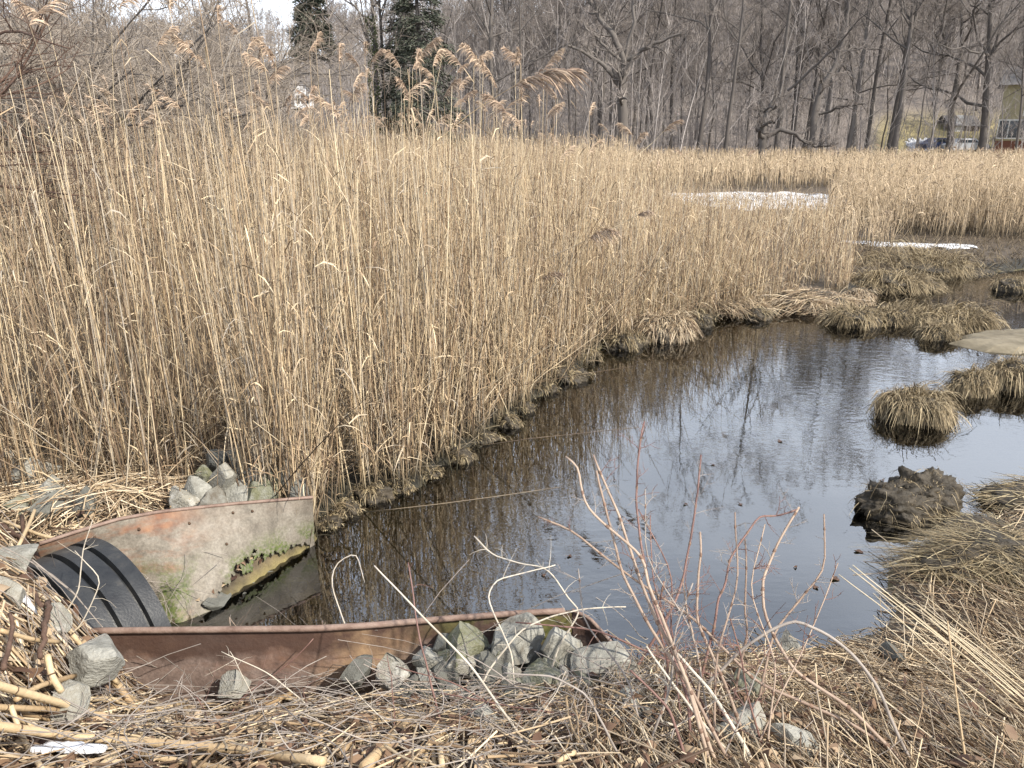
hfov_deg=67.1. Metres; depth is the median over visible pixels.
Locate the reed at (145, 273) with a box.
[120,125,173,427]
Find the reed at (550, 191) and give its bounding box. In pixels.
[532,78,568,335]
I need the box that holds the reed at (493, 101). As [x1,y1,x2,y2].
[480,92,509,389]
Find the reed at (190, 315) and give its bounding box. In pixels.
[160,121,208,445]
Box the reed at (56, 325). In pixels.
[33,168,74,472]
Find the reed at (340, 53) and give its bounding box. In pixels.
[336,40,358,367]
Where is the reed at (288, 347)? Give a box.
[273,208,295,469]
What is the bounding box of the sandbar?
[946,328,1023,356]
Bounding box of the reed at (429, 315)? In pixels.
[419,143,441,461]
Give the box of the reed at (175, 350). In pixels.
[155,196,188,474]
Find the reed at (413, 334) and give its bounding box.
[394,201,422,477]
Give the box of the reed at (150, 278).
[125,135,184,452]
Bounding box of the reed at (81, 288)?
[61,127,104,438]
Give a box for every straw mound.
[851,504,1023,617]
[910,506,1021,544]
[961,466,1023,516]
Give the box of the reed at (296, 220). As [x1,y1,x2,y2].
[288,120,313,421]
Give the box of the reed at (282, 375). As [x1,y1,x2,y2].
[262,211,291,481]
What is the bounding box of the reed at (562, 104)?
[538,102,565,355]
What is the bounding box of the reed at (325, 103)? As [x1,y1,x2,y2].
[310,95,359,349]
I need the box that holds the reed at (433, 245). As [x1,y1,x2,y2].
[433,140,462,424]
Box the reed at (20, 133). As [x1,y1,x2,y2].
[0,89,100,467]
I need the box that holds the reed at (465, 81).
[459,76,470,268]
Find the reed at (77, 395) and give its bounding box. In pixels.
[0,199,96,445]
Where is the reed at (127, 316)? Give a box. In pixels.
[92,161,147,474]
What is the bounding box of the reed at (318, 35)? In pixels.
[315,31,336,336]
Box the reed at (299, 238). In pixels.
[287,158,324,438]
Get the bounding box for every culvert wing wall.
[37,496,314,626]
[92,608,611,714]
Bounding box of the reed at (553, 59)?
[513,55,561,362]
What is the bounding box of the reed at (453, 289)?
[442,154,463,433]
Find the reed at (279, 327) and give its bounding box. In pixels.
[274,195,317,493]
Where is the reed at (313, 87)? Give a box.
[306,85,326,378]
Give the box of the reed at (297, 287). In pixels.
[285,190,320,476]
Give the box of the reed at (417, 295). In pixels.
[400,159,417,425]
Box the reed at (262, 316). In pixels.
[255,209,281,462]
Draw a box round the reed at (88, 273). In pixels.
[73,132,112,468]
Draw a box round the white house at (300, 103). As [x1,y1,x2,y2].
[291,80,320,108]
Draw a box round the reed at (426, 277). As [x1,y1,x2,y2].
[407,69,442,457]
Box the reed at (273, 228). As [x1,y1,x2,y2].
[247,130,295,408]
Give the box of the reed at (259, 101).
[247,91,297,347]
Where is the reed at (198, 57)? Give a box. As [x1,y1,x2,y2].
[195,55,218,152]
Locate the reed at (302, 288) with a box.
[297,191,310,433]
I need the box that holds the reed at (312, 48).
[295,38,331,345]
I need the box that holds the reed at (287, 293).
[276,166,303,474]
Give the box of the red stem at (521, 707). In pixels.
[441,693,817,750]
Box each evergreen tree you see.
[285,0,338,140]
[378,0,440,146]
[380,0,471,153]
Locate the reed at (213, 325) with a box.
[188,153,236,473]
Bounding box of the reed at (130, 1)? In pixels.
[116,0,183,382]
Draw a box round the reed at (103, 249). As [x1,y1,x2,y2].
[57,90,138,465]
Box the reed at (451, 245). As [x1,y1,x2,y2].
[430,117,461,396]
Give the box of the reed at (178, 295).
[158,140,202,437]
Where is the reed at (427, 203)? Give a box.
[423,124,434,317]
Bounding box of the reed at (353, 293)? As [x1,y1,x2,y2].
[324,165,360,467]
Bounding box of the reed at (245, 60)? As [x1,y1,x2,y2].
[242,57,259,257]
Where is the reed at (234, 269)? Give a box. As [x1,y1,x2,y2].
[232,127,269,468]
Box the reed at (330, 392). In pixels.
[298,241,352,498]
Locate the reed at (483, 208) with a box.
[478,90,505,364]
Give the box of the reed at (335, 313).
[303,147,362,474]
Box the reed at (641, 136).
[623,132,647,333]
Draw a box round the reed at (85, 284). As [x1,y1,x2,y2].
[51,99,121,464]
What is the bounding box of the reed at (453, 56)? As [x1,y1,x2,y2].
[441,48,460,296]
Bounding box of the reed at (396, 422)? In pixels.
[358,351,438,484]
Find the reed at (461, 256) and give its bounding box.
[445,128,487,410]
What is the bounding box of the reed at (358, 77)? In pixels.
[335,72,376,401]
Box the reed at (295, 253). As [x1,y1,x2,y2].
[293,171,327,416]
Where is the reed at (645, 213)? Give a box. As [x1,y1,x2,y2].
[600,210,654,235]
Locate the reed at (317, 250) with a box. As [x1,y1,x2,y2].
[299,110,321,399]
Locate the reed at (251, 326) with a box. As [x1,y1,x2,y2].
[218,89,275,477]
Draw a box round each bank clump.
[314,507,347,537]
[334,493,370,523]
[347,480,400,509]
[387,474,422,499]
[416,463,445,483]
[444,443,478,469]
[466,427,508,449]
[495,410,525,434]
[514,397,536,416]
[531,376,561,398]
[547,364,595,389]
[581,344,602,365]
[600,328,643,357]
[630,329,654,350]
[686,308,716,335]
[741,305,774,327]
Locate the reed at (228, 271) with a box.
[206,115,252,447]
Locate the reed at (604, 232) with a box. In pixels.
[543,227,621,259]
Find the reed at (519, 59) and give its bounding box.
[516,47,521,287]
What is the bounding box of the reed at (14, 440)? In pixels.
[0,389,25,479]
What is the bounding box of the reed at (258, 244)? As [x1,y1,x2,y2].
[226,150,286,416]
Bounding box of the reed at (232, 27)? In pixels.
[224,20,267,335]
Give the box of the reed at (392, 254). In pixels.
[370,115,416,434]
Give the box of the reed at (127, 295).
[101,100,147,469]
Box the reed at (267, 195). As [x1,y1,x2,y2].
[237,120,279,390]
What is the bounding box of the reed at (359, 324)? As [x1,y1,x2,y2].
[344,170,368,485]
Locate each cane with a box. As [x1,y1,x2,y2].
[0,515,126,538]
[0,628,60,643]
[0,681,106,714]
[0,704,59,712]
[0,721,327,766]
[3,711,109,733]
[4,711,37,726]
[9,704,44,767]
[13,673,76,701]
[17,471,48,544]
[44,654,64,693]
[70,633,119,685]
[78,701,147,720]
[81,639,139,712]
[90,696,128,707]
[92,714,173,767]
[103,696,136,701]
[110,713,115,767]
[137,699,187,717]
[140,752,236,767]
[225,691,292,721]
[262,724,270,747]
[276,695,331,702]
[312,690,332,741]
[327,737,350,750]
[336,706,391,758]
[361,738,381,756]
[374,715,446,725]
[402,723,450,767]
[420,750,429,767]
[430,747,437,767]
[434,725,444,766]
[444,732,448,766]
[556,750,576,767]
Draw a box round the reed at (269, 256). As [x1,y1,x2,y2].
[265,191,298,396]
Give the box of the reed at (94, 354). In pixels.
[63,195,125,485]
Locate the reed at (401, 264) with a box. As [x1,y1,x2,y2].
[385,131,417,413]
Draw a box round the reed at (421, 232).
[411,115,437,409]
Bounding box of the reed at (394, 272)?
[379,165,398,444]
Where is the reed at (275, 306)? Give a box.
[255,169,292,445]
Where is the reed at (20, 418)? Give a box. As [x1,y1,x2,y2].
[0,351,39,482]
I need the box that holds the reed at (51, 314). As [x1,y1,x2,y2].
[16,151,88,467]
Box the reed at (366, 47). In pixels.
[352,41,380,346]
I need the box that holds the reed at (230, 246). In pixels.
[217,116,247,404]
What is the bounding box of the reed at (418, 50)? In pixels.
[411,47,431,308]
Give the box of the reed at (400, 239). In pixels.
[391,133,412,404]
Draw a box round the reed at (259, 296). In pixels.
[229,116,293,485]
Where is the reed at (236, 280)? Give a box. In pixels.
[205,97,260,480]
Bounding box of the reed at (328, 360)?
[313,212,342,499]
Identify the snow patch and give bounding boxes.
[23,595,36,612]
[30,744,52,753]
[43,741,107,753]
[672,191,835,210]
[848,240,978,248]
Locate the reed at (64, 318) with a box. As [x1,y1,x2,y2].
[0,156,124,477]
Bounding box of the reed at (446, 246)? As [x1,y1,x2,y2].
[426,146,456,424]
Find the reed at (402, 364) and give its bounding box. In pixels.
[401,227,403,494]
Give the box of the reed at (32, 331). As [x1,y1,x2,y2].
[0,315,90,360]
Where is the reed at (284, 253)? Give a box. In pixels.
[270,198,307,399]
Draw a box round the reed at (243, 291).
[222,202,285,450]
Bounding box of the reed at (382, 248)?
[356,97,392,430]
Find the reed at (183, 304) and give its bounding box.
[165,150,202,447]
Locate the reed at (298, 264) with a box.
[287,169,312,429]
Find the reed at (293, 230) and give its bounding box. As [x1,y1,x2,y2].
[293,111,297,404]
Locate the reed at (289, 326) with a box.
[280,178,301,479]
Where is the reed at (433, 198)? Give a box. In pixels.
[428,139,442,318]
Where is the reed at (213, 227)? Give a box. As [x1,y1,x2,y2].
[193,100,240,431]
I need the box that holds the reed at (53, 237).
[3,66,104,470]
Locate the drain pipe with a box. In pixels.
[26,538,171,635]
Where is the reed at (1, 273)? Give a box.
[0,257,40,478]
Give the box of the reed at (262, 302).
[243,146,272,471]
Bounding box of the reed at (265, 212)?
[252,117,288,384]
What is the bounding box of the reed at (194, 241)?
[163,121,235,413]
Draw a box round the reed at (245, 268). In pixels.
[233,163,270,445]
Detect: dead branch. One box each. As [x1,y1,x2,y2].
[0,523,39,558]
[0,612,14,670]
[19,514,43,607]
[37,599,52,659]
[185,738,192,767]
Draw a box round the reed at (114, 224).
[89,63,154,454]
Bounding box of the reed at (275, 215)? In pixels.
[265,148,280,296]
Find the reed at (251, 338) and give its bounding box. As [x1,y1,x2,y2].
[234,224,272,475]
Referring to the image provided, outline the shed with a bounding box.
[936,115,980,130]
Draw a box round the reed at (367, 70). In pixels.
[366,68,380,296]
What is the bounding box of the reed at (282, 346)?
[268,215,303,480]
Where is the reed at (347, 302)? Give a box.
[336,173,374,471]
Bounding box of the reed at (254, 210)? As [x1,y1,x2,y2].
[251,106,278,422]
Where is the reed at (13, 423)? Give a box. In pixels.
[0,342,24,489]
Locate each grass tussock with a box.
[810,293,890,337]
[833,251,905,266]
[837,253,963,301]
[843,225,1023,284]
[858,379,983,443]
[866,293,936,335]
[901,293,1012,335]
[909,318,967,351]
[936,361,1004,413]
[982,347,1023,410]
[984,276,1023,300]
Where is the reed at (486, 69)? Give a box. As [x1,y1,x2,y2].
[472,59,506,336]
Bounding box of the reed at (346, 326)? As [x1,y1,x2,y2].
[327,166,361,483]
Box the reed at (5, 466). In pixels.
[0,443,10,489]
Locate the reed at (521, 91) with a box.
[516,88,528,349]
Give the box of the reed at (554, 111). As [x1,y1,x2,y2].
[519,106,562,319]
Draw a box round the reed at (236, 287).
[226,139,246,435]
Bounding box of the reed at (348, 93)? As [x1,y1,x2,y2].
[342,90,387,330]
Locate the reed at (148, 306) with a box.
[96,128,190,474]
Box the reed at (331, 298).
[303,168,351,441]
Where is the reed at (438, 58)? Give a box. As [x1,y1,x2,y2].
[428,46,446,351]
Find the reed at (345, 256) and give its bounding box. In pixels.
[329,69,368,461]
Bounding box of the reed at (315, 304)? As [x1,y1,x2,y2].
[310,139,340,486]
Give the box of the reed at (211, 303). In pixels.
[182,122,239,469]
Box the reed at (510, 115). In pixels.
[506,113,545,415]
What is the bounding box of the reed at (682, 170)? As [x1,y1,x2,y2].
[675,150,682,252]
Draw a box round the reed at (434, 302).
[424,161,444,438]
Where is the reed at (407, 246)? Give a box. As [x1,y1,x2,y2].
[403,140,426,417]
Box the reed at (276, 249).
[265,158,281,419]
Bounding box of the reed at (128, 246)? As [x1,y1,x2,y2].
[115,135,154,448]
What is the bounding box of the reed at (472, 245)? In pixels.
[472,135,483,406]
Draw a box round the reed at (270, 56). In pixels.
[264,49,299,370]
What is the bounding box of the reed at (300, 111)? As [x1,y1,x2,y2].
[294,107,315,372]
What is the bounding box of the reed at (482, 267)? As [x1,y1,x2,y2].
[466,98,494,425]
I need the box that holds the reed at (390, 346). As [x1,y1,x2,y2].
[374,219,430,481]
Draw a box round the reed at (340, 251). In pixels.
[303,85,361,449]
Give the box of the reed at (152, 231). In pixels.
[124,80,178,386]
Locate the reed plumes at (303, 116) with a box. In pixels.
[4,0,659,173]
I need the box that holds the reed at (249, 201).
[215,77,271,354]
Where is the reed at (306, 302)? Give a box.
[269,139,320,486]
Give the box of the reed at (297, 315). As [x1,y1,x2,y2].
[293,186,319,456]
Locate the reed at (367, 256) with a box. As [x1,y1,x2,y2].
[346,118,383,430]
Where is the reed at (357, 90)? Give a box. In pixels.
[349,81,371,351]
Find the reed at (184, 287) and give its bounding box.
[157,135,195,439]
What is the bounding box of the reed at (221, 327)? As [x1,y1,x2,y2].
[177,139,249,484]
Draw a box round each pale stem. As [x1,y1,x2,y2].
[646,646,738,761]
[678,653,753,764]
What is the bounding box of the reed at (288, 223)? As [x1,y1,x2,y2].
[278,124,289,389]
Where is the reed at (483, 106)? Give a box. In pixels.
[474,100,505,313]
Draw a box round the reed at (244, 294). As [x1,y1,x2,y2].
[225,151,264,466]
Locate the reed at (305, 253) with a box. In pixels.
[298,168,323,448]
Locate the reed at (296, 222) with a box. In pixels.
[283,125,319,400]
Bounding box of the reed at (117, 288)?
[73,61,151,483]
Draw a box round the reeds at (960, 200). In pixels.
[174,125,1023,275]
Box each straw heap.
[631,306,706,353]
[683,286,793,327]
[754,285,881,323]
[842,285,878,308]
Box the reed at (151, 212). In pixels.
[117,26,188,417]
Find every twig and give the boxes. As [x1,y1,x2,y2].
[167,702,210,739]
[176,670,223,731]
[177,665,197,724]
[188,661,217,734]
[209,647,317,718]
[218,652,263,723]
[227,639,312,717]
[259,719,329,752]
[293,677,318,717]
[313,677,400,737]
[332,555,364,622]
[347,656,394,728]
[363,646,430,706]
[374,565,529,747]
[388,690,437,729]
[395,666,500,713]
[446,669,500,723]
[446,696,497,734]
[453,633,538,709]
[471,533,591,667]
[477,552,555,700]
[477,597,625,695]
[486,658,625,763]
[490,660,524,707]
[496,705,528,733]
[528,671,565,735]
[538,716,564,758]
[553,679,615,728]
[556,671,591,700]
[556,693,592,744]
[567,653,585,730]
[619,655,642,691]
[621,640,645,684]
[643,664,731,747]
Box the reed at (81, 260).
[36,69,131,476]
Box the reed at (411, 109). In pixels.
[407,67,415,448]
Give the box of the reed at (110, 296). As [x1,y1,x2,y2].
[81,132,144,473]
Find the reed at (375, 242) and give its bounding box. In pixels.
[359,131,396,443]
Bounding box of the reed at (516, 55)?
[509,50,532,324]
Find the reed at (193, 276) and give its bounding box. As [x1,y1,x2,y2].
[174,126,214,436]
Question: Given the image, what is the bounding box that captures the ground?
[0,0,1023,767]
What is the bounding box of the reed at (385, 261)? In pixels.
[378,127,399,446]
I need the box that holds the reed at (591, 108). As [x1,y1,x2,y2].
[581,102,595,330]
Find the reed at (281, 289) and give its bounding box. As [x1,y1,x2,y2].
[267,146,300,472]
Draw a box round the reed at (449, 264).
[446,141,476,420]
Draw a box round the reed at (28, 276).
[4,113,55,445]
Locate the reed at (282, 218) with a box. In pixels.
[249,108,302,337]
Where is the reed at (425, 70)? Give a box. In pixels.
[416,65,451,273]
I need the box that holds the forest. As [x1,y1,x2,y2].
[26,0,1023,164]
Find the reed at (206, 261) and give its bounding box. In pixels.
[194,124,215,437]
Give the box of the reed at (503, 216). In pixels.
[475,110,510,354]
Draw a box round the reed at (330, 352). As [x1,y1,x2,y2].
[324,178,346,494]
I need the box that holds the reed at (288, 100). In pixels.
[284,95,292,168]
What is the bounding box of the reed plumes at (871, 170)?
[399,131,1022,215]
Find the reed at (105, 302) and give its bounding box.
[73,136,132,453]
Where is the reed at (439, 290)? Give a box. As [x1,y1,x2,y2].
[414,122,440,449]
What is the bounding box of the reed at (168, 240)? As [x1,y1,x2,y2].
[158,121,194,446]
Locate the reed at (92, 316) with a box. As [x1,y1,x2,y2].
[48,139,137,485]
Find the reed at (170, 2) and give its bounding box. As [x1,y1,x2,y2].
[167,0,223,334]
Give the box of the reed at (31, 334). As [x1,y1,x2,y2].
[0,166,68,472]
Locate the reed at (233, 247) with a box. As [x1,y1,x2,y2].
[202,188,265,438]
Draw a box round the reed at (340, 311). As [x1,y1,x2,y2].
[323,142,358,474]
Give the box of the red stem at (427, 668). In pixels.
[408,562,441,721]
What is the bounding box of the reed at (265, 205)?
[243,145,273,323]
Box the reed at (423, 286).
[416,132,436,426]
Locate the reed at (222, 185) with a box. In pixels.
[207,108,240,311]
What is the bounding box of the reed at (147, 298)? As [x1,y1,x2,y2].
[106,140,180,465]
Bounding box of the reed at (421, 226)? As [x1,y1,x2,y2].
[407,110,437,365]
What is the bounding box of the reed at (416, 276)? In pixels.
[398,131,437,452]
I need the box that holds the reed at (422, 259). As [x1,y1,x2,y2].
[389,149,434,431]
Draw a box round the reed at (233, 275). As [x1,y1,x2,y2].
[222,201,258,434]
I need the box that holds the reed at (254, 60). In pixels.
[241,52,296,310]
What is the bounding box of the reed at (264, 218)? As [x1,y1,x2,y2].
[254,130,294,439]
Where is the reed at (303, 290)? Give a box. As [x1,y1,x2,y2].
[264,96,333,480]
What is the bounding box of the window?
[996,119,1023,138]
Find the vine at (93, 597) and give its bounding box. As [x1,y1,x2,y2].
[73,551,109,630]
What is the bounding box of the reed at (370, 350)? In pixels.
[338,199,386,482]
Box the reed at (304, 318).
[297,197,318,495]
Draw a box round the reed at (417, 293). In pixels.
[415,159,422,449]
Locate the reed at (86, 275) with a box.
[58,133,116,437]
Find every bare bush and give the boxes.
[0,0,293,234]
[0,0,345,272]
[0,0,348,288]
[0,0,362,245]
[0,0,398,189]
[0,0,399,165]
[1,0,171,145]
[1,0,415,257]
[1,1,362,176]
[1,2,255,132]
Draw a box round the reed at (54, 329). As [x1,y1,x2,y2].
[8,167,92,474]
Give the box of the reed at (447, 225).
[436,91,456,371]
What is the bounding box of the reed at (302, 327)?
[260,147,315,511]
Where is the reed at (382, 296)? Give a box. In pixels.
[371,175,392,462]
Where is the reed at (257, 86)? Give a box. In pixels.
[252,81,299,312]
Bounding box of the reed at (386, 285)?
[356,162,405,457]
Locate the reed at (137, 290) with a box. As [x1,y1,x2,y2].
[118,146,162,440]
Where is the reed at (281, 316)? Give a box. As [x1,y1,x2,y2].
[259,212,315,480]
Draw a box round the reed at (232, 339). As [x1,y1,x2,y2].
[203,211,244,461]
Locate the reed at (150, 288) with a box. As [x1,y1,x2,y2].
[117,70,184,482]
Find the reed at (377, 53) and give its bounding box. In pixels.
[352,48,391,281]
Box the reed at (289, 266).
[266,202,312,438]
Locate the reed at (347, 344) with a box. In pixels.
[313,168,365,489]
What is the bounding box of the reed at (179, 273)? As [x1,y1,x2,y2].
[152,95,207,449]
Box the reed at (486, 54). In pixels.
[450,51,494,352]
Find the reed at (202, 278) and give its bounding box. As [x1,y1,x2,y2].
[172,170,232,446]
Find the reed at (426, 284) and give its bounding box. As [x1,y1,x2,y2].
[409,142,446,436]
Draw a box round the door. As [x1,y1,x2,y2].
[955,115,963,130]
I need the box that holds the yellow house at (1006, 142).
[993,67,1023,152]
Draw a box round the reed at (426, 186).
[419,68,442,317]
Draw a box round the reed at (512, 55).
[500,45,525,302]
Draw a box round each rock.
[0,450,25,471]
[0,543,38,575]
[0,576,25,612]
[1,490,34,516]
[4,457,65,490]
[28,489,76,521]
[30,474,66,501]
[38,602,72,635]
[50,679,90,720]
[61,484,99,518]
[66,633,124,687]
[169,486,199,508]
[183,476,211,499]
[194,464,211,483]
[197,484,227,505]
[202,592,231,610]
[206,449,225,471]
[209,462,239,489]
[217,669,251,698]
[222,604,229,613]
[224,447,245,469]
[225,479,247,502]
[227,601,246,612]
[228,601,247,611]
[229,601,253,624]
[233,591,246,601]
[240,592,249,600]
[241,466,262,482]
[244,582,264,599]
[247,481,275,500]
[247,599,259,614]
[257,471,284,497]
[257,590,279,609]
[259,571,277,587]
[262,580,288,594]
[273,600,308,618]
[281,459,298,487]
[282,562,307,577]
[290,477,309,496]
[298,605,312,617]
[312,578,350,596]
[313,583,331,590]
[320,551,346,564]
[325,599,343,610]
[327,595,349,602]
[328,598,344,614]
[332,560,346,574]
[340,654,372,689]
[375,652,411,691]
[388,674,419,707]
[412,646,438,669]
[416,667,435,684]
[417,683,441,705]
[432,633,448,652]
[432,658,461,689]
[437,649,449,662]
[438,649,451,661]
[442,691,472,708]
[446,653,480,675]
[446,682,463,690]
[447,621,489,674]
[456,694,474,710]
[464,703,507,739]
[467,676,488,689]
[477,649,515,684]
[481,681,496,694]
[491,612,544,664]
[497,683,531,701]
[498,676,512,694]
[502,662,521,676]
[505,682,522,703]
[509,675,520,682]
[519,658,565,697]
[520,644,543,671]
[524,647,532,655]
[540,627,582,674]
[542,654,559,667]
[557,664,569,689]
[558,646,585,673]
[570,641,641,679]
[570,668,597,694]
[606,667,622,682]
[612,687,642,711]
[630,706,659,733]
[716,701,765,748]
[730,668,763,702]
[766,723,818,757]
[774,629,800,657]
[878,641,907,666]
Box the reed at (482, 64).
[471,56,493,367]
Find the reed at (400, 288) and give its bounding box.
[390,181,409,420]
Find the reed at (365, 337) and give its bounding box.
[337,214,369,476]
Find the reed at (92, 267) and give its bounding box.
[81,153,109,460]
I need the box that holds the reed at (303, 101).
[300,98,318,284]
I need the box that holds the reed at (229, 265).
[203,147,267,444]
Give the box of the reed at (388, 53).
[382,49,420,310]
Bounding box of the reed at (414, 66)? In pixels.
[403,56,423,273]
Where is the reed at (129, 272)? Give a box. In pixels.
[104,142,159,465]
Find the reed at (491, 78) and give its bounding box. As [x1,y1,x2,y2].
[486,76,502,304]
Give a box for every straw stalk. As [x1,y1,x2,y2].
[838,574,968,675]
[849,568,996,682]
[853,565,1020,701]
[871,586,994,696]
[873,593,1021,726]
[873,615,1017,744]
[892,595,1023,710]
[894,586,1023,687]
[916,604,1023,689]
[917,590,1023,681]
[918,609,1023,698]
[924,606,1023,682]
[925,611,1023,694]
[930,620,1023,699]
[947,621,965,753]
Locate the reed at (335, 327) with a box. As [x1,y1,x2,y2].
[310,157,374,493]
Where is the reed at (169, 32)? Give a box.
[126,26,224,353]
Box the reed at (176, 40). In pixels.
[168,35,225,320]
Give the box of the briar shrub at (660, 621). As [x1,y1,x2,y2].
[538,421,910,767]
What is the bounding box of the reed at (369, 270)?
[369,98,403,456]
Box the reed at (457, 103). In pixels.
[439,99,463,182]
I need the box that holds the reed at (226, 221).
[207,114,255,403]
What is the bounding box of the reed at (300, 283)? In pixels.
[265,159,324,437]
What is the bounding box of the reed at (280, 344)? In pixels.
[258,163,294,481]
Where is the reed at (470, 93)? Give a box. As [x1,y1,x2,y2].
[436,90,476,360]
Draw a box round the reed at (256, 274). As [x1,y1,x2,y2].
[237,145,284,457]
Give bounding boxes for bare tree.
[0,0,75,42]
[0,0,173,94]
[0,0,192,257]
[2,0,122,79]
[4,0,48,64]
[17,0,165,69]
[40,0,76,58]
[54,0,160,71]
[69,0,161,61]
[98,0,152,73]
[118,28,193,71]
[126,4,161,72]
[143,0,261,92]
[148,0,209,120]
[166,0,256,93]
[170,0,232,92]
[180,7,235,131]
[220,0,261,135]
[220,0,290,72]
[228,0,301,100]
[261,50,309,123]
[291,56,320,121]
[302,0,462,138]
[303,0,433,149]
[324,0,344,122]
[325,0,363,117]
[327,0,407,135]
[334,0,450,113]
[355,0,392,96]
[369,2,459,45]
[390,0,476,133]
[392,0,640,149]
[392,3,495,132]
[421,0,483,103]
[428,0,494,91]
[431,14,485,77]
[437,2,479,97]
[440,0,571,142]
[442,0,472,87]
[442,0,529,147]
[446,0,497,135]
[448,3,497,137]
[449,0,534,143]
[465,0,551,145]
[472,0,611,105]
[473,0,523,125]
[482,0,549,72]
[485,0,545,136]
[487,0,537,148]
[494,0,572,143]
[511,0,595,147]
[514,0,579,142]
[516,0,579,119]
[517,0,598,134]
[524,0,552,113]
[529,0,580,129]
[543,0,650,142]
[544,0,617,143]
[550,0,687,149]
[551,0,699,151]
[562,1,712,150]
[567,0,629,126]
[567,0,665,154]
[583,0,730,148]
[588,1,649,139]
[597,0,682,150]
[599,0,707,106]
[608,0,745,154]
[609,1,656,126]
[616,6,656,134]
[620,0,793,152]
[622,0,670,152]
[623,0,719,149]
[625,0,741,98]
[628,4,732,129]
[636,0,717,157]
[641,0,704,152]
[648,0,714,149]
[650,0,746,106]
[667,0,843,146]
[668,0,727,139]
[681,0,743,148]
[682,2,726,118]
[689,0,820,148]
[694,0,780,151]
[695,0,1000,158]
[726,0,783,148]
[743,1,796,73]
[745,0,886,163]
[756,0,866,119]
[760,0,843,151]
[766,0,836,153]
[773,0,792,153]
[773,0,844,151]
[782,0,890,148]
[793,0,871,100]
[804,0,890,159]
[812,0,860,152]
[813,0,974,150]
[815,0,882,154]
[821,0,876,143]
[830,3,878,95]
[832,0,938,155]
[833,1,909,153]
[846,0,874,152]
[851,0,920,154]
[855,0,898,112]
[863,0,910,156]
[884,0,931,81]
[886,0,930,45]
[886,0,1023,121]
[888,0,979,151]
[888,0,1023,155]
[895,0,1023,88]
[896,0,1004,143]
[909,0,942,29]
[914,0,987,104]
[924,0,1023,157]
[970,1,1013,110]
[973,1,1023,152]
[974,49,1022,105]
[978,45,1021,117]
[992,11,1023,140]
[1000,34,1023,125]
[1002,18,1023,75]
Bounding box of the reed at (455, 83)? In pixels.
[444,77,462,305]
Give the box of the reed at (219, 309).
[210,173,236,448]
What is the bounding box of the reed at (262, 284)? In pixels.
[243,169,264,461]
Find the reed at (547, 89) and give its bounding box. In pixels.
[542,85,573,294]
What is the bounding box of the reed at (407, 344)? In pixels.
[397,208,414,474]
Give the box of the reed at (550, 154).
[542,79,559,286]
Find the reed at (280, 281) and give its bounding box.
[270,137,299,473]
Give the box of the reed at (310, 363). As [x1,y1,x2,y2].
[310,242,312,474]
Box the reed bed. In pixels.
[0,27,886,556]
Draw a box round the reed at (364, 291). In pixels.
[334,129,397,474]
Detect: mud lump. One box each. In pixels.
[846,477,942,539]
[879,466,969,528]
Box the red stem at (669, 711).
[630,670,688,764]
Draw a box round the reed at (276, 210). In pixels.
[274,144,289,386]
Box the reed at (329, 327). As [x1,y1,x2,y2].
[316,164,344,492]
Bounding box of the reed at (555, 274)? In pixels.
[504,272,563,299]
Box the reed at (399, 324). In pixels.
[379,222,411,481]
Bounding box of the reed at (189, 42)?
[163,40,200,344]
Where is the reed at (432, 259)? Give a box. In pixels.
[427,157,440,407]
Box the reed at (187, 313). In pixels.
[140,132,211,446]
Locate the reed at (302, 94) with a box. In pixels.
[296,90,321,307]
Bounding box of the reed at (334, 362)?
[330,194,358,499]
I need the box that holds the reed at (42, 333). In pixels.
[9,178,76,482]
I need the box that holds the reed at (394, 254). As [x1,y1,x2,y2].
[358,119,417,423]
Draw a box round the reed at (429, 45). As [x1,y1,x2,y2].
[421,37,442,342]
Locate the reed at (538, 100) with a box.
[529,94,542,368]
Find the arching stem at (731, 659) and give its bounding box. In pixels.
[706,620,910,763]
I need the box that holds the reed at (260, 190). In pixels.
[254,79,283,347]
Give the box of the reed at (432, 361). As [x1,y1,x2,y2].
[342,276,628,417]
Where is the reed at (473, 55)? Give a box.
[457,43,484,344]
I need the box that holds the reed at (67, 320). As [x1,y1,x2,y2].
[15,132,108,478]
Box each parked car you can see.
[905,138,928,151]
[917,138,946,151]
[941,138,989,151]
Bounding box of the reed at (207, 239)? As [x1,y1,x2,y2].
[184,127,243,419]
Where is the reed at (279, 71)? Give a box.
[262,65,302,344]
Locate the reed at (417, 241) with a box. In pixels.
[378,137,438,438]
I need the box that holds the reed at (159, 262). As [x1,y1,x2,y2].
[138,125,185,425]
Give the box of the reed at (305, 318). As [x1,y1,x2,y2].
[303,216,333,483]
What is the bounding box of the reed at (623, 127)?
[615,123,631,322]
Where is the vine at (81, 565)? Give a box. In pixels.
[60,520,96,609]
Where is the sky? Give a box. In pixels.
[5,0,585,61]
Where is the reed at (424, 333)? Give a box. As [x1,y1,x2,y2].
[354,261,548,378]
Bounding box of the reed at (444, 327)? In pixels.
[443,197,462,423]
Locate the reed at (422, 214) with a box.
[418,148,434,330]
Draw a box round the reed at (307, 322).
[296,194,343,468]
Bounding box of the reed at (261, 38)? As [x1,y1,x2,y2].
[243,36,275,320]
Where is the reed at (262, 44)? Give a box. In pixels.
[251,37,282,228]
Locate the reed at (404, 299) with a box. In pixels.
[398,215,415,460]
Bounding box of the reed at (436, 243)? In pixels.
[435,163,462,408]
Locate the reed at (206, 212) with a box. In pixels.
[171,118,211,329]
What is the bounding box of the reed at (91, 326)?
[65,170,116,475]
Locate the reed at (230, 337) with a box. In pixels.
[221,190,241,476]
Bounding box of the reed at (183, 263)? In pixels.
[118,74,210,434]
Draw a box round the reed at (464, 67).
[437,63,468,255]
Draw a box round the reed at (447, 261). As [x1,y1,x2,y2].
[440,92,455,456]

